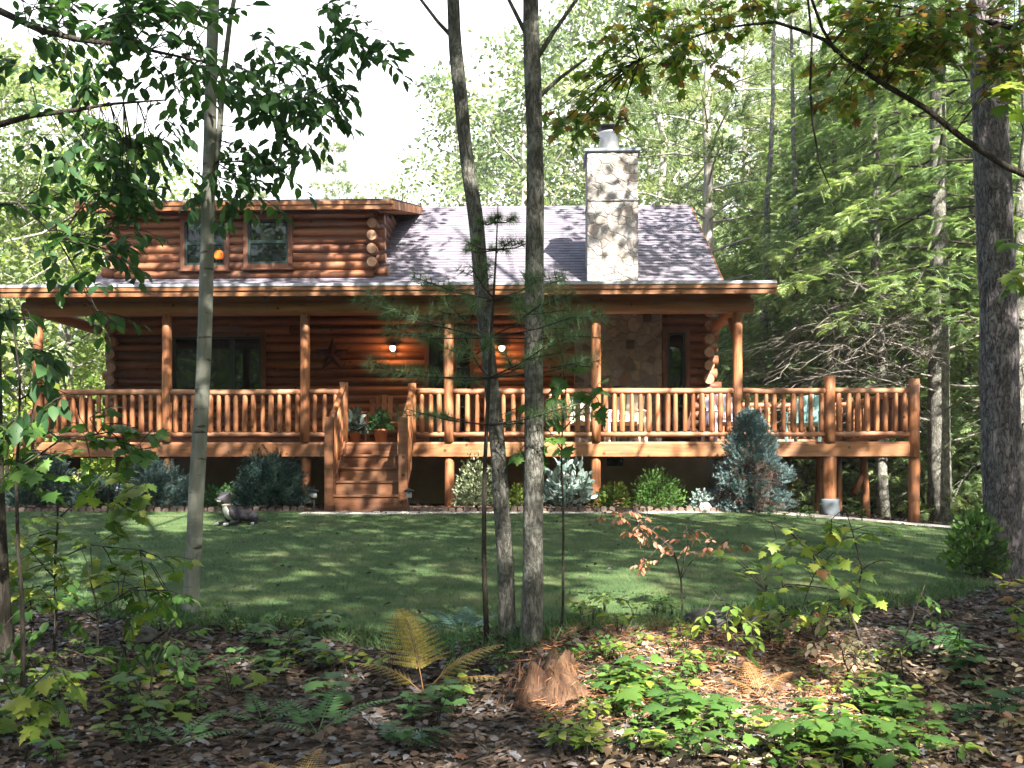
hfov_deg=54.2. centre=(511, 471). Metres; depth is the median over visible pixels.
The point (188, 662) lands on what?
maple seedling
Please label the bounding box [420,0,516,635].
maple tree
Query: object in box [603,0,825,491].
white pine tree
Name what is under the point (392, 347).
porch lamp
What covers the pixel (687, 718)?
maple seedling
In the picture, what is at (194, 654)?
maple seedling
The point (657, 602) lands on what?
weed
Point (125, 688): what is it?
weed
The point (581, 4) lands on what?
leafy tree
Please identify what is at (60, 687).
maple seedling
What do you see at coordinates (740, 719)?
maple seedling
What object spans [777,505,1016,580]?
fallen leaves
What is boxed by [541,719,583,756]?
weed
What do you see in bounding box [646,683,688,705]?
maple seedling
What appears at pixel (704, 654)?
weed
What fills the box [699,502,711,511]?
rock
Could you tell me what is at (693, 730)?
maple seedling
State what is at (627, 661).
maple seedling
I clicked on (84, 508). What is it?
edging block
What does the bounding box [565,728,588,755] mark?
weed
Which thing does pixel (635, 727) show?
maple seedling
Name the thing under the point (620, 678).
maple seedling
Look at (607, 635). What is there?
weed
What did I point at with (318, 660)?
maple seedling
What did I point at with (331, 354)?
star ornament
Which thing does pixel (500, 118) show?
leafy tree
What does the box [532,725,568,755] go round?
weed
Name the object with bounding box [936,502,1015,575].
leafy shrub
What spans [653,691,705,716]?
maple seedling
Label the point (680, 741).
maple seedling
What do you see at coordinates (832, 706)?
maple seedling
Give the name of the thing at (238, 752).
fallen leaves
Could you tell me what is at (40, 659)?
maple seedling
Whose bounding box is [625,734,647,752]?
maple seedling
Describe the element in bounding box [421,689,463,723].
maple seedling
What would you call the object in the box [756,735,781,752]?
maple seedling
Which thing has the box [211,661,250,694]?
maple seedling
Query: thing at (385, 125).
sky
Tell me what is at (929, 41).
maple tree
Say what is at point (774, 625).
weed
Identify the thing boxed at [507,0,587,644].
maple tree
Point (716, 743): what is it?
maple seedling
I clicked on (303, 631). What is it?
maple seedling
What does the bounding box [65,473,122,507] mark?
juniper shrub
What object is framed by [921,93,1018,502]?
hemlock tree
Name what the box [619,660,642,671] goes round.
maple seedling
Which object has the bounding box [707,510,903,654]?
maple sapling
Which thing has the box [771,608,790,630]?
weed
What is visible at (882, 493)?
bare tree
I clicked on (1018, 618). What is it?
maple sapling
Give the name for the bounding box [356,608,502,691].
fern
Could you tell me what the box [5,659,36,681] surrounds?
maple seedling
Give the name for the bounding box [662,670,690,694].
maple seedling
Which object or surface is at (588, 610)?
weed
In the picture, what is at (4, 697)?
maple seedling
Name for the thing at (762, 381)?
bare tree
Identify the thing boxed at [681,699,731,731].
maple seedling
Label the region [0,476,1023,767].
ground
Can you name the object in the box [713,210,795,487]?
hemlock tree
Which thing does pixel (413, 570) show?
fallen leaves
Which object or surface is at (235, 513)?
dog
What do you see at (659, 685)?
maple seedling
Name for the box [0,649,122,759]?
leafy sprig
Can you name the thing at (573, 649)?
weed
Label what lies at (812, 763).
maple seedling
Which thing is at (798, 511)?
weed
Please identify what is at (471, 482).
rounded shrub
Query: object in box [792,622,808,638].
weed
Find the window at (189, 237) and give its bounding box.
[178,216,230,271]
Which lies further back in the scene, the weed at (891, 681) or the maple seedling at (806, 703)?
the weed at (891, 681)
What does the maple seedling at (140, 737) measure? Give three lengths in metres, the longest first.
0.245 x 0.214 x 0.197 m
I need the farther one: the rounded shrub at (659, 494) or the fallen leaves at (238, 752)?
the rounded shrub at (659, 494)
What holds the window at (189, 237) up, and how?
in the log cabin
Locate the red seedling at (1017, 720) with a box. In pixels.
[985,710,1023,737]
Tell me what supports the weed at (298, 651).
on the ground at (532, 758)
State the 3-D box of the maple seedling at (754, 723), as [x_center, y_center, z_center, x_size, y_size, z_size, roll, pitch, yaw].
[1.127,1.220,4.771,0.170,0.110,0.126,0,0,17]
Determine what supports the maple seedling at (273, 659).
on the ground at (532, 758)
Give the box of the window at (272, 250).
[241,214,294,270]
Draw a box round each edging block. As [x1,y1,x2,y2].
[79,506,86,510]
[87,506,93,511]
[147,506,153,510]
[170,507,176,511]
[178,506,183,511]
[283,506,289,510]
[298,506,304,511]
[420,506,425,511]
[511,506,516,511]
[555,506,560,511]
[601,506,606,511]
[646,506,652,511]
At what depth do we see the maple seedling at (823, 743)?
4.45 m
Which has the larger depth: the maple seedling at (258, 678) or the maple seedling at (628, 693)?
the maple seedling at (258, 678)
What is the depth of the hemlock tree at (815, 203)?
23.96 m
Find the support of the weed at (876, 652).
on the ground at (532, 758)
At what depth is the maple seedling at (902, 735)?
4.82 m
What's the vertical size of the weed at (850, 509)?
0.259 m
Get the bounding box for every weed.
[58,648,80,664]
[65,636,95,662]
[97,682,136,711]
[101,669,144,701]
[153,616,172,630]
[155,617,183,634]
[162,675,196,698]
[201,610,214,619]
[215,599,238,616]
[229,617,251,636]
[249,655,271,671]
[264,611,290,626]
[271,631,304,660]
[271,657,298,677]
[289,616,311,627]
[293,650,310,659]
[307,609,331,621]
[315,649,346,671]
[323,670,357,691]
[334,652,367,673]
[362,655,398,679]
[439,673,474,693]
[443,685,471,706]
[444,655,464,677]
[445,664,479,684]
[458,683,476,698]
[489,649,517,675]
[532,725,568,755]
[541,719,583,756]
[542,710,573,728]
[546,650,579,667]
[548,641,583,655]
[558,726,593,753]
[565,600,594,614]
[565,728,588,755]
[567,728,597,754]
[569,713,603,735]
[571,605,602,626]
[571,727,607,759]
[575,643,602,664]
[576,703,611,726]
[579,696,611,719]
[583,737,612,755]
[587,630,618,660]
[589,593,614,612]
[591,639,626,660]
[597,613,634,633]
[600,644,638,665]
[605,666,636,682]
[620,600,642,616]
[629,631,653,648]
[640,596,667,617]
[653,592,675,612]
[655,635,688,657]
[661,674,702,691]
[664,601,683,614]
[668,617,699,637]
[668,630,700,649]
[669,649,702,676]
[674,660,707,688]
[677,647,694,661]
[685,650,715,679]
[687,624,713,642]
[704,646,721,660]
[712,649,739,664]
[752,607,780,631]
[758,617,782,636]
[763,625,781,640]
[770,628,793,643]
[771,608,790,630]
[772,638,785,649]
[778,507,792,519]
[791,507,805,518]
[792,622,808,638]
[793,648,811,657]
[793,677,823,697]
[801,503,822,519]
[806,614,828,637]
[808,601,830,615]
[809,666,836,680]
[811,603,835,616]
[823,683,846,698]
[828,606,846,624]
[832,612,850,628]
[833,591,865,612]
[833,672,867,688]
[842,684,874,710]
[843,504,856,516]
[845,650,866,660]
[851,669,873,688]
[855,508,869,520]
[864,646,899,671]
[871,675,900,697]
[871,685,901,703]
[886,647,911,664]
[893,684,924,712]
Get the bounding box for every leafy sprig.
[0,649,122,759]
[99,622,213,698]
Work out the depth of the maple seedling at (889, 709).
5.22 m
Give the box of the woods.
[1,261,107,474]
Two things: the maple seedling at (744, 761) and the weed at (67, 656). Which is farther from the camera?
the weed at (67, 656)
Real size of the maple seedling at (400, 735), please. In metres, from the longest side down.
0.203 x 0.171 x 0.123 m
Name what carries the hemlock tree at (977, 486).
on the ground at (532, 758)
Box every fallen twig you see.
[395,725,461,738]
[451,738,514,767]
[465,728,488,751]
[575,659,659,674]
[903,691,939,693]
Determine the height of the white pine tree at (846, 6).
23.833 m
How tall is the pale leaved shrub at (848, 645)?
0.535 m
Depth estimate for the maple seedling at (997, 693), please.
5.15 m
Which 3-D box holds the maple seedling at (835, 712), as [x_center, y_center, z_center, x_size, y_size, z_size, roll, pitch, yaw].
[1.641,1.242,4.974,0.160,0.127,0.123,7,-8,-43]
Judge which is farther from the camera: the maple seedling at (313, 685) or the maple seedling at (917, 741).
the maple seedling at (313, 685)
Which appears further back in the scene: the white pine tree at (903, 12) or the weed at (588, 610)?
the white pine tree at (903, 12)
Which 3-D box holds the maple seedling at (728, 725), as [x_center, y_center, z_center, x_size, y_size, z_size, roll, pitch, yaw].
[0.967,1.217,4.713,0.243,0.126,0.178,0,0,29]
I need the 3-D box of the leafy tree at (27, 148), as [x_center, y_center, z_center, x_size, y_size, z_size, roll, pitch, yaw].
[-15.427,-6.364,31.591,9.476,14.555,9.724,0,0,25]
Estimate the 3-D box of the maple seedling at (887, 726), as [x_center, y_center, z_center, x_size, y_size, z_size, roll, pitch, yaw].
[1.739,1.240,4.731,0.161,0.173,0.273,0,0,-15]
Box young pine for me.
[346,205,610,641]
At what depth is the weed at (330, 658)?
5.96 m
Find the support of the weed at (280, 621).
on the ground at (532, 758)
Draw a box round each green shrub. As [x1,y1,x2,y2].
[204,483,245,508]
[509,482,523,508]
[591,481,633,509]
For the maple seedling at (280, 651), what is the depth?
6.11 m
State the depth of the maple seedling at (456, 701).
5.24 m
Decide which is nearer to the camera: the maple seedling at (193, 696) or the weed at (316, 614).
the maple seedling at (193, 696)
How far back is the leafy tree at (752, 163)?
49.71 m
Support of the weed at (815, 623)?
on the ground at (532, 758)
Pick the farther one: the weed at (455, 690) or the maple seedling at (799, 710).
the weed at (455, 690)
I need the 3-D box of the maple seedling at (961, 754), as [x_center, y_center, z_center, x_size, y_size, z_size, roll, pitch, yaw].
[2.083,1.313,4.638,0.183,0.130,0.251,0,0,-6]
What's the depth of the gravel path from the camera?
16.17 m
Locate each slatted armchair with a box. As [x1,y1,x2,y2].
[361,395,402,441]
[561,396,611,441]
[604,394,647,441]
[701,394,747,441]
[785,394,823,441]
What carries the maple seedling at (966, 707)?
on the ground at (532, 758)
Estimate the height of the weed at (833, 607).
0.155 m
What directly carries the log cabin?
on the ground at (532, 758)
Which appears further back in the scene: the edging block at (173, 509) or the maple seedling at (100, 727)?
the edging block at (173, 509)
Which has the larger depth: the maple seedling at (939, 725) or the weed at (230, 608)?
the weed at (230, 608)
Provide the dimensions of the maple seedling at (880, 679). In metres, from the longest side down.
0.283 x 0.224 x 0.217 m
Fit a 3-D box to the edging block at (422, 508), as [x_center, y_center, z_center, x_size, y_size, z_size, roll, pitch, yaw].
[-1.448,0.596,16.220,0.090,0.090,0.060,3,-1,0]
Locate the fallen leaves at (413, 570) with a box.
[10,503,947,621]
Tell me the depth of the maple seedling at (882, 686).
5.35 m
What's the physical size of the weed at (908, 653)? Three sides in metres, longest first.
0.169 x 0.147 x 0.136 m
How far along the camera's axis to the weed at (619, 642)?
5.82 m
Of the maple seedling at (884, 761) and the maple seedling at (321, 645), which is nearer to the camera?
the maple seedling at (884, 761)
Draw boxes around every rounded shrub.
[451,451,492,508]
[628,465,688,508]
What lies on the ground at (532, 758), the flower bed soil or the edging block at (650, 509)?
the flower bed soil
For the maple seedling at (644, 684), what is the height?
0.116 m
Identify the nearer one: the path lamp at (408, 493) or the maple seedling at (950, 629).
the maple seedling at (950, 629)
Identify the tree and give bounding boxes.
[0,0,270,670]
[0,31,113,388]
[0,37,165,451]
[0,41,103,407]
[0,158,114,486]
[0,190,105,421]
[10,113,202,411]
[115,0,414,614]
[244,190,271,199]
[291,139,368,198]
[345,63,572,206]
[417,0,694,205]
[417,10,625,206]
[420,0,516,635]
[422,128,584,206]
[479,54,754,355]
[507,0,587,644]
[514,165,657,205]
[521,0,805,260]
[525,0,1023,301]
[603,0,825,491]
[640,71,755,368]
[684,0,802,355]
[713,123,856,487]
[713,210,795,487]
[714,0,856,381]
[714,42,979,510]
[715,58,1013,499]
[717,47,883,466]
[718,2,968,188]
[724,0,776,415]
[729,0,920,355]
[742,0,1023,521]
[745,0,846,505]
[756,22,978,516]
[811,0,959,235]
[813,65,977,509]
[825,0,956,516]
[828,5,1021,520]
[876,0,969,210]
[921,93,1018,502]
[928,62,975,521]
[969,0,1023,579]
[970,0,1023,526]
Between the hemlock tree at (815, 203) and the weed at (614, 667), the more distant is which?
the hemlock tree at (815, 203)
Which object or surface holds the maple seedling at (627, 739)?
on the ground at (532, 758)
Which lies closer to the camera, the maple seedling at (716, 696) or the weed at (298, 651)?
the maple seedling at (716, 696)
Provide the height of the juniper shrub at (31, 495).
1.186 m
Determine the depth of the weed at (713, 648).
6.08 m
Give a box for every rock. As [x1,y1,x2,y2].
[123,625,158,644]
[682,608,732,630]
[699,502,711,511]
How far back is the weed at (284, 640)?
6.20 m
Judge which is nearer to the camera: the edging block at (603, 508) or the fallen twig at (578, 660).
the fallen twig at (578, 660)
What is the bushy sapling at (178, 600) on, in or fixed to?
on the ground at (532, 758)
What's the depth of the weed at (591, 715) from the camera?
4.93 m
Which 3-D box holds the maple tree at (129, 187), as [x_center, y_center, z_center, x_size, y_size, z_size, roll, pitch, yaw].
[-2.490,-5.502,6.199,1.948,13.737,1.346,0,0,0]
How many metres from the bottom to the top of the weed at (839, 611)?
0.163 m
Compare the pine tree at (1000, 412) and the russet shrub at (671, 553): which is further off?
the pine tree at (1000, 412)
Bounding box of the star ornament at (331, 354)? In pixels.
[316,338,347,368]
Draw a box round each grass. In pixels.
[10,573,999,665]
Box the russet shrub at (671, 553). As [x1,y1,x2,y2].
[586,498,752,609]
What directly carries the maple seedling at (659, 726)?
on the ground at (532, 758)
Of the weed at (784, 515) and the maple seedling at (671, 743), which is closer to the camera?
the maple seedling at (671, 743)
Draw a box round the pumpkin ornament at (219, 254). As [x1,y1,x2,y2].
[214,249,223,259]
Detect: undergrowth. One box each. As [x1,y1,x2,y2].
[2,362,114,491]
[707,367,975,519]
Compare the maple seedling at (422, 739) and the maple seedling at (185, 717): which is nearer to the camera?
the maple seedling at (422, 739)
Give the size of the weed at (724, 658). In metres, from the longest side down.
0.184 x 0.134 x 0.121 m
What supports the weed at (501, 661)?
on the ground at (532, 758)
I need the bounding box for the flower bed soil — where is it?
[10,504,742,511]
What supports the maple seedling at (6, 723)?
on the ground at (532, 758)
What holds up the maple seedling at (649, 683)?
on the pine needle litter
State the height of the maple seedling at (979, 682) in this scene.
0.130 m
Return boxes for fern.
[131,708,260,743]
[211,692,326,720]
[252,682,396,733]
[256,748,361,767]
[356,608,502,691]
[377,721,449,747]
[425,604,497,630]
[719,661,792,697]
[872,625,994,654]
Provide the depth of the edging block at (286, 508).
16.19 m
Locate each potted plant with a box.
[348,406,369,441]
[365,406,394,441]
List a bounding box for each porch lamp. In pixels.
[389,342,395,353]
[499,342,504,353]
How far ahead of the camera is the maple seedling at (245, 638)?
6.48 m
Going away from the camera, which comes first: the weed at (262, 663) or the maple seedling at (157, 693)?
the maple seedling at (157, 693)
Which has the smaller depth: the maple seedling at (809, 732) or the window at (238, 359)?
the maple seedling at (809, 732)
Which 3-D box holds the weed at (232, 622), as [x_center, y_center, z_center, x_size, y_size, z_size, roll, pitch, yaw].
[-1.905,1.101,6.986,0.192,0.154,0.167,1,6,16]
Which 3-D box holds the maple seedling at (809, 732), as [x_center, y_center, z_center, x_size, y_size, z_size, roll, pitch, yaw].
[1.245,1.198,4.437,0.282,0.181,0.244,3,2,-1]
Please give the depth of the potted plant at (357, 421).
17.91 m
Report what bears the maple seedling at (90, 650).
on the ground at (532, 758)
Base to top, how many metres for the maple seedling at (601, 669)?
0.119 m
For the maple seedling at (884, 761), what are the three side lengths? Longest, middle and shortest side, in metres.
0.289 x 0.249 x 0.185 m
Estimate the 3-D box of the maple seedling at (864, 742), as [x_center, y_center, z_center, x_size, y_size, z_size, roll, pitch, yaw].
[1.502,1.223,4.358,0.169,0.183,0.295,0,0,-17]
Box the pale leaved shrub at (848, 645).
[805,615,884,679]
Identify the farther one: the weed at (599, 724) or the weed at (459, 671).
the weed at (459, 671)
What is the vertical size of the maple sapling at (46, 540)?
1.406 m
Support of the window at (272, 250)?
in the log cabin
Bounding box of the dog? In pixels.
[214,492,270,525]
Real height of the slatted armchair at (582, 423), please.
0.980 m
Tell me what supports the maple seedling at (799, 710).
on the ground at (532, 758)
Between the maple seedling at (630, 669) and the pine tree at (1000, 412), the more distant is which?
the pine tree at (1000, 412)
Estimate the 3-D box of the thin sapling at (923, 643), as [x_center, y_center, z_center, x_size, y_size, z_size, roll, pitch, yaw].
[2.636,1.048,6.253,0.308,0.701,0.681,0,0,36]
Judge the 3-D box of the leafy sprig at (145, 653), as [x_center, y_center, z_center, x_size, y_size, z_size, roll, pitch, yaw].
[-1.998,1.037,5.374,0.685,0.473,0.730,0,0,0]
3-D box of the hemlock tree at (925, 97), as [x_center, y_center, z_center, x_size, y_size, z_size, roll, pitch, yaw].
[13.619,-6.210,32.939,8.483,15.871,8.678,0,0,-4]
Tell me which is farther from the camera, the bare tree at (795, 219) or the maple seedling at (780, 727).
the bare tree at (795, 219)
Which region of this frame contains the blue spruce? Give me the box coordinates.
[705,405,797,513]
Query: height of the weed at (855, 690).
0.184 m
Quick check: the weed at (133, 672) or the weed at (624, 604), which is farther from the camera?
the weed at (624, 604)
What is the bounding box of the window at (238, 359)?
[172,332,266,400]
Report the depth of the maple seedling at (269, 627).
6.43 m
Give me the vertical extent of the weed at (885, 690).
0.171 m
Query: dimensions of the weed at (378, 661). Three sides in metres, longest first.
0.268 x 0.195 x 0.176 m
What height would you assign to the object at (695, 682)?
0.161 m
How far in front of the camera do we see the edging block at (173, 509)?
16.18 m
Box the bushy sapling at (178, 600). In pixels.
[0,545,200,681]
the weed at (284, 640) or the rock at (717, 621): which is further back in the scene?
the rock at (717, 621)
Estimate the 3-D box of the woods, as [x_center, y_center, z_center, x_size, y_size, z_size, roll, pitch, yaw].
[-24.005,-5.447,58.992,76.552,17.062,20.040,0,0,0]
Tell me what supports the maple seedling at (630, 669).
on the ground at (532, 758)
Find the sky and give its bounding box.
[0,0,1018,472]
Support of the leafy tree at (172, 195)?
on the ground at (532, 758)
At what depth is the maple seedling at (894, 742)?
4.40 m
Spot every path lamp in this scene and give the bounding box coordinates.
[309,489,318,511]
[404,489,413,511]
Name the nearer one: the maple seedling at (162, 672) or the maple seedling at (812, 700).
the maple seedling at (812, 700)
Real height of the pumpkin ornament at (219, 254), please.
0.224 m
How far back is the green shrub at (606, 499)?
16.52 m
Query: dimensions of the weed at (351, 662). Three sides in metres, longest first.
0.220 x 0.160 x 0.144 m
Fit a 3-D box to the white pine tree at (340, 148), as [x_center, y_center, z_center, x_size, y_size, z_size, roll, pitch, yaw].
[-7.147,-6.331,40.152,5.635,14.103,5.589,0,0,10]
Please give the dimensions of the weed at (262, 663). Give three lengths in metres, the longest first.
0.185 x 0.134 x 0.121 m
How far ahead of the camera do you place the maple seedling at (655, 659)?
5.55 m
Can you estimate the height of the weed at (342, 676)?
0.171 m
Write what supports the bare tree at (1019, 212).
on the ground at (532, 758)
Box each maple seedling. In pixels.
[0,663,22,694]
[0,672,16,689]
[0,695,16,706]
[0,710,12,733]
[0,713,43,735]
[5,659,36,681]
[19,669,49,680]
[25,652,60,670]
[26,729,79,767]
[41,737,74,767]
[49,685,90,713]
[51,685,68,698]
[83,646,120,682]
[89,719,121,736]
[95,696,126,714]
[106,671,150,699]
[114,721,149,745]
[122,712,167,753]
[129,690,171,712]
[130,691,167,734]
[132,662,171,684]
[138,653,163,674]
[138,698,161,722]
[145,694,199,723]
[160,682,213,715]
[169,656,199,683]
[176,650,213,672]
[182,648,211,663]
[182,657,218,690]
[188,683,217,703]
[202,653,243,694]
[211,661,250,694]
[226,645,249,664]
[240,624,264,646]
[243,667,291,688]
[249,622,279,648]
[251,651,279,674]
[263,648,291,658]
[286,628,310,643]
[296,635,345,652]
[300,648,344,671]
[302,671,354,704]
[304,612,339,634]
[325,610,349,630]
[380,720,416,747]
[394,691,424,710]
[395,704,434,722]
[402,727,452,752]
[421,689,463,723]
[422,678,468,712]
[579,678,642,716]
[583,663,620,689]
[593,666,611,675]
[601,668,633,685]
[603,661,652,686]
[606,691,641,715]
[607,718,650,750]
[610,671,646,684]
[612,674,643,685]
[613,653,666,670]
[613,659,636,668]
[617,666,652,674]
[617,680,645,693]
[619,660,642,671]
[620,726,668,755]
[621,675,653,683]
[621,702,653,726]
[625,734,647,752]
[630,673,654,691]
[638,681,665,698]
[638,721,666,738]
[639,678,662,688]
[642,697,689,728]
[642,734,691,756]
[644,668,674,688]
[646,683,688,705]
[649,733,688,756]
[652,696,677,711]
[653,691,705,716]
[658,689,704,729]
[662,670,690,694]
[674,727,722,759]
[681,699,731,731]
[683,718,713,745]
[686,732,725,744]
[694,717,744,737]
[700,728,761,759]
[702,693,735,706]
[703,697,743,723]
[706,713,737,727]
[708,700,748,733]
[729,759,755,767]
[734,714,765,734]
[741,705,798,749]
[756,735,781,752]
[760,719,787,726]
[761,719,820,755]
[764,748,794,767]
[767,717,843,761]
[783,751,823,767]
[788,707,828,722]
[791,696,822,711]
[793,720,815,738]
[798,700,824,712]
[810,751,864,767]
[811,698,858,718]
[813,716,862,746]
[813,727,841,755]
[815,727,881,765]
[816,741,832,750]
[821,708,876,746]
[827,708,855,721]
[832,739,879,767]
[835,735,881,766]
[840,689,885,710]
[845,741,899,767]
[852,714,878,732]
[859,714,898,739]
[862,673,911,702]
[862,694,903,715]
[866,719,913,748]
[867,669,904,695]
[868,699,918,720]
[868,737,906,756]
[875,728,913,740]
[880,717,907,723]
[884,695,921,717]
[890,718,916,738]
[891,724,955,758]
[892,698,948,718]
[895,754,925,767]
[899,718,950,742]
[911,730,940,745]
[935,741,991,763]
[936,622,970,636]
[937,639,991,668]
[939,657,977,673]
[947,702,989,725]
[960,674,993,694]
[978,687,1023,714]
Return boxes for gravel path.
[299,509,961,528]
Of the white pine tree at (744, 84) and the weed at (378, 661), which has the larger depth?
the white pine tree at (744, 84)
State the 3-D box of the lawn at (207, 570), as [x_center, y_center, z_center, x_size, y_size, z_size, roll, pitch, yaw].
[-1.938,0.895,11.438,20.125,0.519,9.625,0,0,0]
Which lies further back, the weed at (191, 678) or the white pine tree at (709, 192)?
the white pine tree at (709, 192)
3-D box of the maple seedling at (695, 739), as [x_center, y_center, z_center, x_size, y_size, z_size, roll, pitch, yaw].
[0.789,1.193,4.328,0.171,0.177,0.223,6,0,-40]
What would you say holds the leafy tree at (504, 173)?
on the ground at (532, 758)
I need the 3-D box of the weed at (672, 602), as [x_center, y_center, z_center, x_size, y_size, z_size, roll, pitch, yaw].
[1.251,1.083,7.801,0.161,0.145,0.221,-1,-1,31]
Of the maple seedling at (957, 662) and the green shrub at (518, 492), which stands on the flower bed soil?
the green shrub at (518, 492)
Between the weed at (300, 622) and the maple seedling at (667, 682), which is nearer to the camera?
the maple seedling at (667, 682)
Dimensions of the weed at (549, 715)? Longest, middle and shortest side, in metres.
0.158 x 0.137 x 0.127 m
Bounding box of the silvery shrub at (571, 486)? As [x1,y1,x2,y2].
[543,457,598,509]
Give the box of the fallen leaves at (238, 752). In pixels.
[0,573,1023,767]
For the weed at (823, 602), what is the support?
on the ground at (532, 758)
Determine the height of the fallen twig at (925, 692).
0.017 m
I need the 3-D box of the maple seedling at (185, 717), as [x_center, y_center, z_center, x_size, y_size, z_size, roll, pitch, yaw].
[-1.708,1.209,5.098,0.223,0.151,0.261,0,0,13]
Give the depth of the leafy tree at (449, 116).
41.74 m
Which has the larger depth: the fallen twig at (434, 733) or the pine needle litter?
the pine needle litter
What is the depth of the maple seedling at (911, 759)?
4.42 m
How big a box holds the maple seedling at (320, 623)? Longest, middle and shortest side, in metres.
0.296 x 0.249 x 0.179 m
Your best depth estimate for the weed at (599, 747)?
4.44 m
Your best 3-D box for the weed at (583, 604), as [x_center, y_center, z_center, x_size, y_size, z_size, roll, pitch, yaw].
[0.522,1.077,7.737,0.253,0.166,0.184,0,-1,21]
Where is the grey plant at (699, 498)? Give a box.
[688,487,714,510]
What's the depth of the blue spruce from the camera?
16.14 m
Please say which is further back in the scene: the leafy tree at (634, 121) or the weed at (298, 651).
the leafy tree at (634, 121)
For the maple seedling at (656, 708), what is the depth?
4.76 m
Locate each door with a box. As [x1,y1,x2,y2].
[429,334,443,441]
[662,328,691,437]
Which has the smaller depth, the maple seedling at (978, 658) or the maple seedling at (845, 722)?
the maple seedling at (845, 722)
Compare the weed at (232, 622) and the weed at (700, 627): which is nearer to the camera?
the weed at (700, 627)
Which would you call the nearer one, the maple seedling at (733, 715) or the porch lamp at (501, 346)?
the maple seedling at (733, 715)
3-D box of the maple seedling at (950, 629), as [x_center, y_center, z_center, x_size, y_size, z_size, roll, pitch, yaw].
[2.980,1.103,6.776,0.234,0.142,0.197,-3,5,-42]
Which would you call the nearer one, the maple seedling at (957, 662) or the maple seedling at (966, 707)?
the maple seedling at (966, 707)
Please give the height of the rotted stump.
0.361 m
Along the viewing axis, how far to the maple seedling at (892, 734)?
4.65 m
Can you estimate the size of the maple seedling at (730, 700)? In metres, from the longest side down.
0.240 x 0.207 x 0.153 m
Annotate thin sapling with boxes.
[691,590,780,668]
[899,586,963,684]
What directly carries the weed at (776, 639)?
on the ground at (532, 758)
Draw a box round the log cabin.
[0,122,919,522]
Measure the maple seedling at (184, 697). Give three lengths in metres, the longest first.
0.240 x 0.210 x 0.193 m
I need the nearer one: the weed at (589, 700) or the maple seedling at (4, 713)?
the maple seedling at (4, 713)
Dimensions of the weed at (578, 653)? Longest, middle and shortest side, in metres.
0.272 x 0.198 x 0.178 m
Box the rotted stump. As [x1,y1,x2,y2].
[489,648,594,712]
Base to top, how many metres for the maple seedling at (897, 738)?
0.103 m
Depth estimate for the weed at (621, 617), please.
6.29 m
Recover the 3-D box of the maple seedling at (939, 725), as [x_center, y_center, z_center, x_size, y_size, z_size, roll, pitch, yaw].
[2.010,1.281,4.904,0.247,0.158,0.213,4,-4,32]
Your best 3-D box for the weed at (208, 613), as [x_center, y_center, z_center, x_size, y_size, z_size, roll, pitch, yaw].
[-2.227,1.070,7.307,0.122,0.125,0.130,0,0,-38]
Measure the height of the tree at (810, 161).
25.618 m
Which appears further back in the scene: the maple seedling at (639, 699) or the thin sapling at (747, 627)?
the thin sapling at (747, 627)
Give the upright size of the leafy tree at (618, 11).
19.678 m
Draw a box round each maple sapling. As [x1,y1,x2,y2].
[0,300,169,695]
[4,458,203,658]
[502,355,611,632]
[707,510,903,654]
[990,572,1023,640]
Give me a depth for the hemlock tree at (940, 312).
20.60 m
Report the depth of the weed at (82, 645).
6.43 m
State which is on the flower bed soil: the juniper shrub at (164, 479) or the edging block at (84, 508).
the juniper shrub at (164, 479)
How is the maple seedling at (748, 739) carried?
on the ground at (532, 758)
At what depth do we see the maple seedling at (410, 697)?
5.00 m
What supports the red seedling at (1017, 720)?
on the ground at (532, 758)
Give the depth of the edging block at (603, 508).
16.15 m
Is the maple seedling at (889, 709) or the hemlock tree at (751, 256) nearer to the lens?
the maple seedling at (889, 709)
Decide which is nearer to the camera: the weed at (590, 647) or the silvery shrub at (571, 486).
the weed at (590, 647)
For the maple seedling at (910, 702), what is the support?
on the ground at (532, 758)
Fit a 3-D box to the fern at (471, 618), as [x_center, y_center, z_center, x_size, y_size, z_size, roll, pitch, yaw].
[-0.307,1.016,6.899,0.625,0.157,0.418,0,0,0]
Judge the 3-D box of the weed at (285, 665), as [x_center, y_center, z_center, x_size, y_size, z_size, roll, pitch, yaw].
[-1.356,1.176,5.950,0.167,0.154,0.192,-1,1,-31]
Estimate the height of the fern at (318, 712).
0.194 m
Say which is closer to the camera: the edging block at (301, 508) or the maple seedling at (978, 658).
the maple seedling at (978, 658)
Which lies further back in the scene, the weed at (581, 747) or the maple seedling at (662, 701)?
the maple seedling at (662, 701)
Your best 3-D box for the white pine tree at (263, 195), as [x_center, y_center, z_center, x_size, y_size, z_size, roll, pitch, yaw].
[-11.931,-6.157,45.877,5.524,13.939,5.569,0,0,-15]
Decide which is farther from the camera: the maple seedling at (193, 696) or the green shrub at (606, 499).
the green shrub at (606, 499)
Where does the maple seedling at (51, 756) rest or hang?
on the ground at (532, 758)
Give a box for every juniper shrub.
[4,445,80,508]
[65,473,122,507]
[113,454,204,508]
[230,446,314,507]
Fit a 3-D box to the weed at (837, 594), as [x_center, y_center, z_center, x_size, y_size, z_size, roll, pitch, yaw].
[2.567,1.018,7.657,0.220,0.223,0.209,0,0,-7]
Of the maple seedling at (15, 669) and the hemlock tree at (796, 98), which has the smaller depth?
the maple seedling at (15, 669)
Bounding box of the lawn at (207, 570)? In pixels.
[6,511,981,640]
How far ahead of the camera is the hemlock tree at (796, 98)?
35.88 m
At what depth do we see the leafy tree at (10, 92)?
27.11 m
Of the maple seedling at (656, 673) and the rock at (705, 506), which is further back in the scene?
the rock at (705, 506)
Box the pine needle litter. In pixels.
[522,610,969,737]
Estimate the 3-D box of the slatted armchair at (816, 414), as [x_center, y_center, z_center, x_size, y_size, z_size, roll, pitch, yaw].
[5.615,-1.017,19.012,0.790,0.980,0.800,0,0,30]

